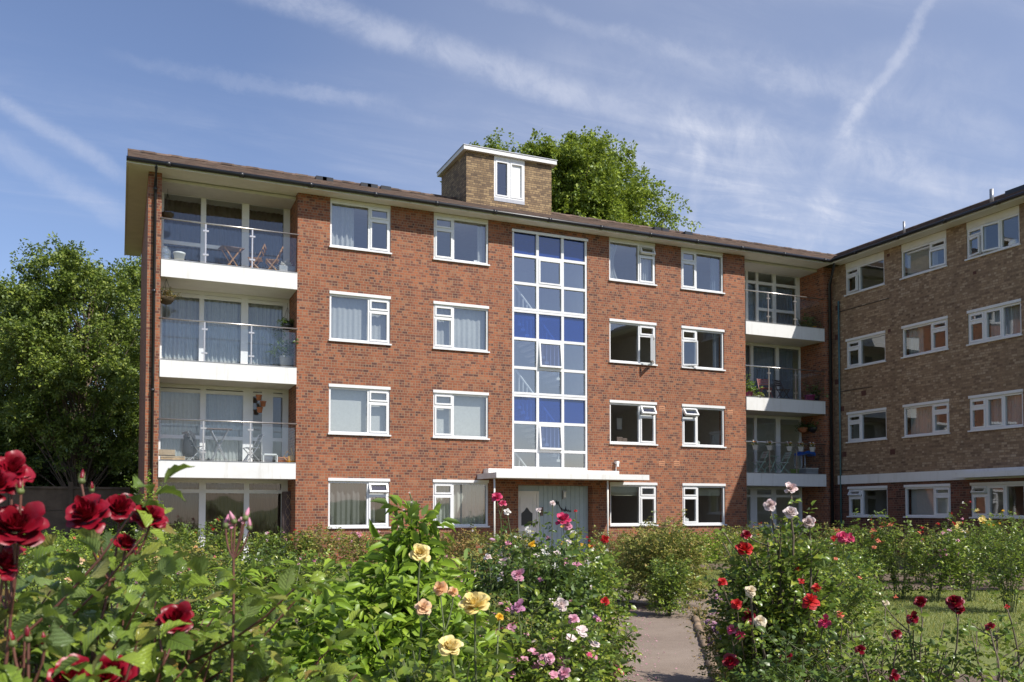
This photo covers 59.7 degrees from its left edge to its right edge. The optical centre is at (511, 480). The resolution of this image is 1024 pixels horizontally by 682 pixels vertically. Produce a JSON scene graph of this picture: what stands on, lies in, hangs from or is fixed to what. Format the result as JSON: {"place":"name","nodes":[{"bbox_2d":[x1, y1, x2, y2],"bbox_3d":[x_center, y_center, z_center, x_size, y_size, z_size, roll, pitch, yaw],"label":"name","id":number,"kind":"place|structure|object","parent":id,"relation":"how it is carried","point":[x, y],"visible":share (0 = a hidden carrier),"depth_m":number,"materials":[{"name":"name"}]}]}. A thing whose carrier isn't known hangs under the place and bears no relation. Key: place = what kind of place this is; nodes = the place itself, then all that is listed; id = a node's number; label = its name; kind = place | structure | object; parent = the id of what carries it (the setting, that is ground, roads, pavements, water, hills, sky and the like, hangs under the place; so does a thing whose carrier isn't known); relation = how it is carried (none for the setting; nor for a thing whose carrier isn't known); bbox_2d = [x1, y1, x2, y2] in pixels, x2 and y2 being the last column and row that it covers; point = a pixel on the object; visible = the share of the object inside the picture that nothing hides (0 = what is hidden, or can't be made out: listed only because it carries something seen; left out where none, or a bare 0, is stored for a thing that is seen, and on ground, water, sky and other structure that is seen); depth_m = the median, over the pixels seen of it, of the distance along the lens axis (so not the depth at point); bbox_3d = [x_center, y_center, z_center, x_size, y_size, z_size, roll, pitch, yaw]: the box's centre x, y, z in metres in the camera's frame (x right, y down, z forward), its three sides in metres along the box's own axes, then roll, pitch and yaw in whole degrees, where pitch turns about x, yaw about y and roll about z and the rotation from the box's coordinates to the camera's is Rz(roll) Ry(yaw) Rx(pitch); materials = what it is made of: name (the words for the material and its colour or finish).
{"place":"outdoors","nodes":[
{"label":"outdoors","id":0,"kind":"place"},
{"bbox_2d":[0,0,1023,402],"label":"sky","id":1,"kind":"structure","parent":0,"point":[823,126],"materials":[{"name":"blue"}]},
{"bbox_2d":[73,555,1023,680],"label":"lawn","id":2,"kind":"structure","parent":0,"point":[990,661],"depth_m":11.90,"materials":[{"name":"green plant"}]},
{"bbox_2d":[247,526,320,567],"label":"rose bush","id":3,"kind":"object","parent":2,"relation":"on","point":[276,543],"visible":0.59,"depth_m":22.13,"materials":[{"name":"green plant"}]},
{"bbox_2d":[32,593,611,672],"bbox_3d":[-4.099,1.782,8.629,15.500,0.001,18.800,1,-2,-24],"label":"flower bed","id":4,"kind":"object","parent":2,"relation":"on","point":[296,620],"depth_m":12.13,"materials":[{"name":"soil"}]},
{"bbox_2d":[18,533,115,584],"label":"rose bush","id":5,"kind":"object","parent":4,"relation":"on","point":[76,550],"visible":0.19,"depth_m":15.77,"materials":[{"name":"green plant"}]},
{"bbox_2d":[0,450,194,681],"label":"rose bush","id":6,"kind":"object","parent":4,"relation":"on","point":[29,521],"visible":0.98,"depth_m":1.56,"materials":[{"name":"green plant"}]},
{"bbox_2d":[3,552,302,681],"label":"rose bush","id":7,"kind":"object","parent":4,"relation":"on","point":[115,598],"visible":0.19,"depth_m":1.99,"materials":[{"name":"green plant"}]},
{"bbox_2d":[3,469,342,681],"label":"rose bush","id":8,"kind":"object","parent":4,"relation":"on","point":[90,511],"visible":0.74,"depth_m":1.79,"materials":[{"name":"green plant"}]},
{"bbox_2d":[126,567,249,659],"bbox_3d":[-3.216,1.286,8.757,1.318,1.029,1.247,-2,-3,42],"label":"rose bush","id":9,"kind":"object","parent":4,"relation":"on","point":[196,593],"visible":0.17,"depth_m":8.66,"materials":[{"name":"green plant"}]},
{"bbox_2d":[15,557,374,681],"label":"rose bush","id":10,"kind":"object","parent":4,"relation":"on","point":[316,669],"visible":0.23,"depth_m":2.24,"materials":[{"name":"green plant"}]},
{"bbox_2d":[178,548,276,613],"bbox_3d":[-3.814,1.411,11.948,1.387,0.996,1.372,1,-2,-24],"label":"rose bush","id":11,"kind":"object","parent":4,"relation":"on","point":[240,564],"visible":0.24,"depth_m":11.91,"materials":[{"name":"green plant"}]},
{"bbox_2d":[129,508,368,681],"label":"rose bush","id":12,"kind":"object","parent":4,"relation":"on","point":[197,566],"visible":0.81,"depth_m":1.78,"materials":[{"name":"green plant"}]},
{"bbox_2d":[257,548,348,612],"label":"rose bush","id":13,"kind":"object","parent":4,"relation":"on","point":[311,560],"visible":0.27,"depth_m":12.28,"materials":[{"name":"green plant"}]},
{"bbox_2d":[191,557,429,681],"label":"leafy perennial","id":14,"kind":"object","parent":4,"relation":"on","point":[342,604],"visible":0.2,"depth_m":3.83,"materials":[{"name":"green plant"}]},
{"bbox_2d":[244,492,517,681],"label":"leafy perennial","id":15,"kind":"object","parent":4,"relation":"on","point":[398,579],"visible":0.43,"depth_m":4.16,"materials":[{"name":"green plant"}]},
{"bbox_2d":[297,543,519,681],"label":"rose bush","id":16,"kind":"object","parent":4,"relation":"on","point":[449,647],"visible":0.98,"depth_m":3.01,"materials":[{"name":"green plant"}]},
{"bbox_2d":[452,492,604,668],"bbox_3d":[0.053,0.904,6.574,1.258,1.643,1.299,-1,-2,25],"label":"rose bush","id":17,"kind":"object","parent":4,"relation":"on","point":[500,577],"visible":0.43,"depth_m":6.42,"materials":[{"name":"green plant"}]},
{"bbox_2d":[464,568,626,681],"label":"rose bush","id":18,"kind":"object","parent":4,"relation":"on","point":[549,658],"visible":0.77,"depth_m":4.79,"materials":[{"name":"green plant"}]},
{"bbox_2d":[488,508,642,681],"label":"rose bush","id":19,"kind":"object","parent":4,"relation":"on","point":[600,564],"visible":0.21,"depth_m":7.19,"materials":[{"name":"green plant"}]},
{"bbox_2d":[538,597,629,681],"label":"rose bush","id":20,"kind":"object","parent":4,"relation":"on","point":[614,669],"visible":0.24,"depth_m":5.77,"materials":[{"name":"green plant"}]},
{"bbox_2d":[284,522,362,569],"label":"rose bush","id":21,"kind":"object","parent":2,"relation":"on","point":[325,541],"visible":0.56,"depth_m":22.49,"materials":[{"name":"green plant"}]},
{"bbox_2d":[330,530,387,565],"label":"rose bush","id":22,"kind":"object","parent":2,"relation":"on","point":[357,547],"visible":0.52,"depth_m":22.29,"materials":[{"name":"green plant"}]},
{"bbox_2d":[124,144,841,564],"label":"apartment block","id":23,"kind":"structure","parent":2,"relation":"on","point":[572,360],"depth_m":27.78,"materials":[{"name":"red brick"}]},
{"bbox_2d":[160,392,242,460],"bbox_3d":[-8.596,-1.498,25.137,2.460,2.100,0.070,1,-2,-24],"label":"curtain","id":24,"kind":"object","parent":23,"relation":"hanging from","point":[187,406],"visible":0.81,"depth_m":25.13,"materials":[{"name":"fabric"}]},
{"bbox_2d":[160,483,280,558],"bbox_3d":[-8.175,1.157,25.233,3.420,2.200,0.100,1,-2,-24],"label":"window","id":25,"kind":"structure","parent":23,"relation":"hanging from","point":[265,512],"depth_m":25.27,"materials":[{"name":"glass"}]},
{"bbox_2d":[162,297,282,365],"bbox_3d":[-8.184,-4.140,25.409,3.360,2.100,0.100,1,-2,-24],"label":"curtain","id":26,"kind":"object","parent":23,"relation":"hanging from","point":[180,339],"visible":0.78,"depth_m":25.36,"materials":[{"name":"fabric"}]},
{"bbox_2d":[163,199,282,269],"bbox_3d":[-8.312,-6.828,25.815,3.420,2.200,0.099,1,-2,-24],"label":"curtain","id":27,"kind":"object","parent":23,"relation":"hanging from","point":[175,230],"visible":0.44,"depth_m":25.78,"materials":[{"name":"fabric"}]},
{"bbox_2d":[158,479,287,561],"bbox_3d":[-8.116,1.138,25.099,3.536,2.329,0.074,1,-2,-24],"label":"glazed door","id":28,"kind":"structure","parent":23,"relation":"in","point":[202,490],"depth_m":25.06,"materials":[{"name":"white plastic"}]},
{"bbox_2d":[158,383,288,461],"bbox_3d":[-8.116,-1.500,25.188,3.536,2.309,0.074,1,-2,-24],"label":"glazed door","id":29,"kind":"structure","parent":23,"relation":"in","point":[267,394],"depth_m":25.41,"materials":[{"name":"white plastic"}]},
{"bbox_2d":[160,287,288,363],"bbox_3d":[-8.116,-4.149,25.278,3.536,2.309,0.074,1,-2,-24],"label":"glazed door","id":30,"kind":"structure","parent":23,"relation":"in","point":[244,300],"depth_m":25.41,"materials":[{"name":"white plastic"}]},
{"bbox_2d":[161,193,289,266],"bbox_3d":[-8.116,-6.840,25.370,3.536,2.394,0.074,1,-2,-24],"label":"glazed door","id":31,"kind":"structure","parent":23,"relation":"in","point":[245,207],"depth_m":25.52,"materials":[{"name":"white plastic"}]},
{"bbox_2d":[332,204,353,246],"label":"curtain","id":32,"kind":"object","parent":23,"relation":"hanging from","point":[342,225],"visible":0.96,"depth_m":25.70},
{"bbox_2d":[330,483,374,524],"bbox_3d":[-4.579,0.663,25.556,1.370,1.310,0.141,1,-2,-24],"label":"curtain","id":33,"kind":"object","parent":23,"relation":"hanging from","point":[347,503],"visible":0.9,"depth_m":25.52,"materials":[{"name":"fabric"}]},
{"bbox_2d":[330,389,385,431],"bbox_3d":[-4.442,-1.989,25.707,1.670,1.320,0.011,1,-2,-24],"label":"roller blind","id":34,"kind":"object","parent":23,"relation":"attached to","point":[348,410],"visible":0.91,"depth_m":25.66,"materials":[{"name":"fabric"}]},
{"bbox_2d":[331,297,385,340],"bbox_3d":[-4.441,-4.637,25.796,1.670,1.300,0.040,1,-2,-24],"label":"curtain","id":35,"kind":"object","parent":23,"relation":"hanging from","point":[348,318],"visible":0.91,"depth_m":25.74,"materials":[{"name":"fabric"}]},
{"bbox_2d":[327,478,390,528],"bbox_3d":[-4.344,0.645,25.397,1.830,1.425,0.241,1,-2,-24],"label":"window","id":36,"kind":"structure","parent":23,"relation":"in","point":[369,482],"depth_m":25.53,"materials":[{"name":"white plastic"}]},
{"bbox_2d":[328,384,390,436],"bbox_3d":[-4.358,-2.003,25.517,1.830,1.435,0.175,1,-2,-24],"label":"window","id":37,"kind":"structure","parent":23,"relation":"in","point":[370,389],"depth_m":25.62,"materials":[{"name":"white plastic"}]},
{"bbox_2d":[328,290,391,345],"bbox_3d":[-4.358,-4.646,25.606,1.830,1.435,0.175,1,-2,-24],"label":"window","id":38,"kind":"structure","parent":23,"relation":"in","point":[370,298],"depth_m":25.72,"materials":[{"name":"white plastic"}]},
{"bbox_2d":[329,198,391,254],"bbox_3d":[-4.358,-7.310,25.697,1.830,1.436,0.175,1,-2,-24],"label":"window","id":39,"kind":"structure","parent":23,"relation":"in","point":[371,207],"depth_m":25.80,"materials":[{"name":"white plastic"}]},
{"bbox_2d":[436,396,483,436],"bbox_3d":[-1.618,-1.946,26.949,1.660,1.320,0.014,1,-2,-24],"label":"roller blind","id":40,"kind":"object","parent":23,"relation":"attached to","point":[468,416],"visible":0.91,"depth_m":27.02,"materials":[{"name":"fabric"}]},
{"bbox_2d":[436,485,483,523],"bbox_3d":[-1.618,0.707,26.859,1.660,1.310,0.123,1,-2,-24],"label":"curtain","id":41,"kind":"object","parent":23,"relation":"hanging from","point":[468,504],"visible":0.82,"depth_m":26.96,"materials":[{"name":"fabric"}]},
{"bbox_2d":[437,308,483,349],"bbox_3d":[-1.618,-4.595,27.039,1.660,1.300,0.053,1,-2,-24],"label":"curtain","id":42,"kind":"object","parent":23,"relation":"hanging from","point":[468,329],"visible":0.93,"depth_m":27.11,"materials":[{"name":"fabric"}]},
{"bbox_2d":[432,390,489,439],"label":"window","id":43,"kind":"structure","parent":23,"relation":"in","point":[436,393],"depth_m":26.63,"materials":[{"name":"white plastic"}]},
{"bbox_2d":[432,301,489,352],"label":"window","id":44,"kind":"structure","parent":23,"relation":"in","point":[437,304],"depth_m":26.73,"materials":[{"name":"white plastic"}]},
{"bbox_2d":[433,479,489,527],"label":"window","id":45,"kind":"structure","parent":23,"relation":"in","point":[436,482],"depth_m":26.58,"materials":[{"name":"white plastic"}]},
{"bbox_2d":[433,212,489,265],"bbox_3d":[-1.534,-7.268,26.940,1.820,1.436,0.175,1,-2,-24],"label":"window","id":46,"kind":"structure","parent":23,"relation":"in","point":[437,216],"depth_m":26.82,"materials":[{"name":"white plastic"}]},
{"bbox_2d":[518,491,538,557],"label":"entrance door","id":47,"kind":"structure","parent":23,"relation":"in","point":[528,501],"depth_m":27.85,"materials":[{"name":"white plastic"}]},
{"bbox_2d":[512,228,587,469],"bbox_3d":[1.202,-4.027,28.024,2.710,7.531,0.222,1,-2,-24],"label":"stair window","id":48,"kind":"structure","parent":23,"relation":"in","point":[546,327],"depth_m":28.06,"materials":[{"name":"white plastic"}]},
{"bbox_2d":[608,237,656,285],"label":"window","id":49,"kind":"structure","parent":23,"relation":"in","point":[640,245],"depth_m":29.47,"materials":[{"name":"white plastic"}]},
{"bbox_2d":[609,400,657,445],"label":"window","id":50,"kind":"structure","parent":23,"relation":"in","point":[640,405],"depth_m":29.29,"materials":[{"name":"white plastic"}]},
{"bbox_2d":[609,318,657,365],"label":"window","id":51,"kind":"structure","parent":23,"relation":"in","point":[649,325],"depth_m":29.35,"materials":[{"name":"white plastic"}]},
{"bbox_2d":[609,482,658,525],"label":"window","id":52,"kind":"structure","parent":23,"relation":"in","point":[640,485],"depth_m":29.19,"materials":[{"name":"white plastic"}]},
{"bbox_2d":[680,247,724,293],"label":"window","id":53,"kind":"structure","parent":23,"relation":"in","point":[688,251],"depth_m":30.36,"materials":[{"name":"white plastic"}]},
{"bbox_2d":[681,325,725,370],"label":"window","id":54,"kind":"structure","parent":23,"relation":"in","point":[689,329],"depth_m":30.26,"materials":[{"name":"white plastic"}]},
{"bbox_2d":[681,404,726,447],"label":"window","id":55,"kind":"structure","parent":23,"relation":"in","point":[685,407],"depth_m":30.16,"materials":[{"name":"white plastic"}]},
{"bbox_2d":[682,483,726,525],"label":"window","id":56,"kind":"structure","parent":23,"relation":"in","point":[695,486],"depth_m":30.09,"materials":[{"name":"white plastic"}]},
{"bbox_2d":[745,346,792,398],"bbox_3d":[9.496,-3.876,33.192,2.440,2.100,0.100,1,-2,-24],"label":"curtain","id":57,"kind":"object","parent":23,"relation":"hanging from","point":[763,356],"visible":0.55,"depth_m":33.26,"materials":[{"name":"fabric"}]},
{"bbox_2d":[748,285,792,324],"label":"curtain","id":58,"kind":"object","parent":23,"relation":"hanging from","point":[783,302],"visible":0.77,"depth_m":33.34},
{"bbox_2d":[745,271,799,325],"bbox_3d":[9.235,-6.580,33.008,3.536,2.394,0.074,1,-2,-24],"label":"glazed door","id":59,"kind":"structure","parent":23,"relation":"in","point":[773,284],"depth_m":33.19,"materials":[{"name":"white plastic"}]},
{"bbox_2d":[745,342,800,398],"bbox_3d":[9.235,-3.890,32.917,3.536,2.309,0.074,1,-2,-24],"label":"glazed door","id":60,"kind":"structure","parent":23,"relation":"in","point":[776,347],"depth_m":33.15,"materials":[{"name":"white plastic"}]},
{"bbox_2d":[746,415,801,472],"bbox_3d":[9.235,-1.241,32.827,3.536,2.309,0.074,1,-2,-24],"label":"glazed door","id":61,"kind":"structure","parent":23,"relation":"in","point":[777,418],"depth_m":33.05,"materials":[{"name":"white plastic"}]},
{"bbox_2d":[747,487,802,543],"bbox_3d":[9.235,1.397,32.737,3.536,2.329,0.074,1,-2,-24],"label":"glazed door","id":62,"kind":"structure","parent":23,"relation":"in","point":[752,495],"depth_m":32.81,"materials":[{"name":"white plastic"}]},
{"bbox_2d":[440,125,704,231],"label":"tree","id":63,"kind":"object","parent":2,"relation":"on","point":[587,180],"visible":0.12,"depth_m":48.30,"materials":[{"name":"green plant"}]},
{"bbox_2d":[785,508,886,633],"bbox_3d":[3.797,1.091,10.470,1.224,1.533,1.171,1,-2,-24],"label":"rose bush","id":64,"kind":"object","parent":2,"relation":"on","point":[843,537],"visible":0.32,"depth_m":10.23,"materials":[{"name":"green plant"}]},
{"bbox_2d":[700,619,1015,681],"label":"flower bed","id":65,"kind":"object","parent":2,"relation":"on","point":[971,678],"visible":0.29,"depth_m":8.02,"materials":[{"name":"soil"}]},
{"bbox_2d":[686,585,747,681],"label":"rose bush","id":66,"kind":"object","parent":65,"relation":"on","point":[711,629],"visible":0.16,"depth_m":7.58,"materials":[{"name":"green plant"}]},
{"bbox_2d":[696,530,838,681],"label":"rose bush","id":67,"kind":"object","parent":65,"relation":"on","point":[730,660],"visible":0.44,"depth_m":6.11,"materials":[{"name":"green plant"}]},
{"bbox_2d":[692,482,848,681],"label":"rose bush","id":68,"kind":"object","parent":65,"relation":"on","point":[776,611],"visible":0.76,"depth_m":6.23,"materials":[{"name":"green plant"}]},
{"bbox_2d":[721,625,868,681],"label":"rose bush","id":69,"kind":"object","parent":65,"relation":"on","point":[819,673],"visible":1,"depth_m":5.17,"materials":[{"name":"green plant"}]},
{"bbox_2d":[781,549,898,667],"bbox_3d":[3.070,1.222,8.549,1.279,1.143,1.314,1,-2,-24],"label":"rose bush","id":70,"kind":"object","parent":65,"relation":"on","point":[855,597],"visible":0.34,"depth_m":8.32,"materials":[{"name":"green plant"}]},
{"bbox_2d":[771,594,929,681],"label":"rose bush","id":71,"kind":"object","parent":65,"relation":"on","point":[840,660],"visible":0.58,"depth_m":5.80,"materials":[{"name":"green plant"}]},
{"bbox_2d":[833,594,992,681],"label":"rose bush","id":72,"kind":"object","parent":65,"relation":"on","point":[914,673],"visible":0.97,"depth_m":5.33,"materials":[{"name":"green plant"}]},
{"bbox_2d":[926,604,1023,681],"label":"rose bush","id":73,"kind":"object","parent":65,"relation":"on","point":[988,634],"visible":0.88,"depth_m":5.32,"materials":[{"name":"green plant"}]},
{"bbox_2d":[867,509,938,598],"bbox_3d":[6.575,1.250,15.175,1.103,1.536,1.163,1,-2,-24],"label":"rose bush","id":74,"kind":"object","parent":2,"relation":"on","point":[890,563],"visible":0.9,"depth_m":15.12,"materials":[{"name":"green plant"}]},
{"bbox_2d":[830,185,1023,561],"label":"apartment block","id":75,"kind":"structure","parent":2,"relation":"on","point":[963,370],"depth_m":28.67,"materials":[{"name":"brown brick"}]},
{"bbox_2d":[844,251,884,296],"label":"window","id":76,"kind":"structure","parent":75,"relation":"in","point":[857,265],"depth_m":31.56,"materials":[{"name":"white plastic"}]},
{"bbox_2d":[846,407,886,442],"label":"window","id":77,"kind":"structure","parent":75,"relation":"in","point":[860,414],"depth_m":31.41,"materials":[{"name":"white plastic"}]},
{"bbox_2d":[907,244,937,275],"bbox_3d":[13.475,-7.210,29.319,0.030,0.838,1.220,1,-2,-24],"label":"venetian blind","id":78,"kind":"object","parent":75,"relation":"attached to","point":[915,255],"visible":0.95,"depth_m":29.41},
{"bbox_2d":[899,230,947,279],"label":"window","id":79,"kind":"structure","parent":75,"relation":"in","point":[939,237],"depth_m":28.80,"materials":[{"name":"white plastic"}]},
{"bbox_2d":[911,406,938,434],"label":"curtain","id":80,"kind":"object","parent":75,"relation":"hanging from","point":[921,420],"visible":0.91,"depth_m":29.27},
{"bbox_2d":[901,316,948,358],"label":"window","id":81,"kind":"structure","parent":75,"relation":"in","point":[944,319],"depth_m":28.66,"materials":[{"name":"white plastic"}]},
{"bbox_2d":[902,399,949,437],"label":"window","id":82,"kind":"structure","parent":75,"relation":"in","point":[945,402],"depth_m":28.59,"materials":[{"name":"white plastic"}]},
{"bbox_2d":[903,483,951,517],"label":"window","id":83,"kind":"structure","parent":75,"relation":"in","point":[935,487],"depth_m":28.49,"materials":[{"name":"white plastic"}]},
{"bbox_2d":[911,489,947,514],"bbox_3d":[13.588,0.670,28.855,0.011,0.940,1.670,1,-2,-24],"label":"roller blind","id":84,"kind":"object","parent":75,"relation":"attached to","point":[922,501],"visible":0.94,"depth_m":29.07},
{"bbox_2d":[964,205,1020,260],"bbox_3d":[14.381,-7.397,26.740,0.236,1.191,1.840,1,-2,-24],"label":"window","id":85,"kind":"structure","parent":75,"relation":"in","point":[998,218],"depth_m":26.88,"materials":[{"name":"white plastic"}]},
{"bbox_2d":[966,298,1022,345],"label":"window","id":86,"kind":"structure","parent":75,"relation":"in","point":[984,311],"depth_m":26.88,"materials":[{"name":"white plastic"}]},
{"bbox_2d":[967,389,1023,431],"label":"window","id":87,"kind":"structure","parent":75,"relation":"in","point":[986,398],"depth_m":26.79,"materials":[{"name":"white plastic"}]},
{"bbox_2d":[969,481,1023,518],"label":"window","id":88,"kind":"structure","parent":75,"relation":"in","point":[987,487],"depth_m":26.71,"materials":[{"name":"white plastic"}]},
{"bbox_2d":[991,305,1020,336],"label":"curtain","id":89,"kind":"object","parent":75,"relation":"hanging from","point":[1012,316],"visible":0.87,"depth_m":26.45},
{"bbox_2d":[991,394,1021,424],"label":"curtain","id":90,"kind":"object","parent":75,"relation":"hanging from","point":[1014,409],"visible":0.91,"depth_m":26.40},
{"bbox_2d":[834,573,1023,589],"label":"flower bed","id":91,"kind":"object","parent":2,"relation":"on","point":[887,578],"depth_m":18.15,"materials":[{"name":"soil"}]},
{"bbox_2d":[901,517,972,601],"bbox_3d":[7.044,1.304,14.746,1.132,1.399,1.064,-1,-2,29],"label":"rose bush","id":92,"kind":"object","parent":2,"relation":"on","point":[941,556],"visible":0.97,"depth_m":14.63,"materials":[{"name":"green plant"}]},
{"bbox_2d":[932,515,1003,599],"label":"rose bush","id":93,"kind":"object","parent":2,"relation":"on","point":[965,576],"visible":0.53,"depth_m":14.93,"materials":[{"name":"green plant"}]},
{"bbox_2d":[958,510,1023,612],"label":"rose bush","id":94,"kind":"object","parent":2,"relation":"on","point":[999,583],"visible":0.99,"depth_m":13.10,"materials":[{"name":"green plant"}]},
{"bbox_2d":[463,569,724,618],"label":"garden path","id":95,"kind":"structure","parent":0,"point":[692,604],"depth_m":14.20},
{"bbox_2d":[612,508,710,606],"bbox_3d":[2.280,1.199,13.774,1.542,1.543,1.559,1,-2,-24],"label":"round shrub","id":96,"kind":"object","parent":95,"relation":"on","point":[647,545],"visible":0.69,"depth_m":13.48,"materials":[{"name":"green plant"}]},
{"bbox_2d":[610,604,711,681],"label":"garden path","id":97,"kind":"structure","parent":0,"point":[670,634],"depth_m":9.58,"materials":[{"name":"concrete"}]},
{"bbox_2d":[641,553,694,615],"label":"round shrub","id":98,"kind":"object","parent":97,"relation":"on","point":[669,590],"visible":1,"depth_m":12.46,"materials":[{"name":"green plant"}]},
{"label":"woodland floor","id":99,"kind":"structure","parent":0,"visible":0},
{"bbox_2d":[0,442,68,534],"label":"laurel bush","id":100,"kind":"object","parent":99,"relation":"on","point":[38,480],"visible":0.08,"depth_m":35.33,"materials":[{"name":"green plant"}]},
{"bbox_2d":[0,271,95,457],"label":"tree","id":101,"kind":"object","parent":99,"relation":"on","point":[4,393],"visible":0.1,"depth_m":35.76,"materials":[{"name":"green plant"}]},
{"bbox_2d":[0,482,129,555],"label":"garden wall","id":102,"kind":"structure","parent":99,"relation":"on","point":[57,501],"depth_m":28.18,"materials":[{"name":"brick"}]},
{"bbox_2d":[0,231,140,534],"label":"tree","id":103,"kind":"object","parent":99,"relation":"on","point":[34,362],"visible":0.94,"depth_m":33.79,"materials":[{"name":"green plant"}]},
{"bbox_2d":[65,256,140,456],"bbox_3d":[-17.194,-3.657,40.187,6.113,13.039,6.395,1,-2,-24],"label":"tree","id":104,"kind":"object","parent":99,"relation":"on","point":[134,304],"visible":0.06,"depth_m":39.09,"materials":[{"name":"green plant"}]},
{"label":"flower bed","id":105,"kind":"structure","parent":0,"visible":0},
{"bbox_2d":[165,516,240,579],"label":"rose bush","id":106,"kind":"object","parent":105,"relation":"on","point":[195,531],"visible":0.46,"depth_m":18.85,"materials":[{"name":"green plant"}]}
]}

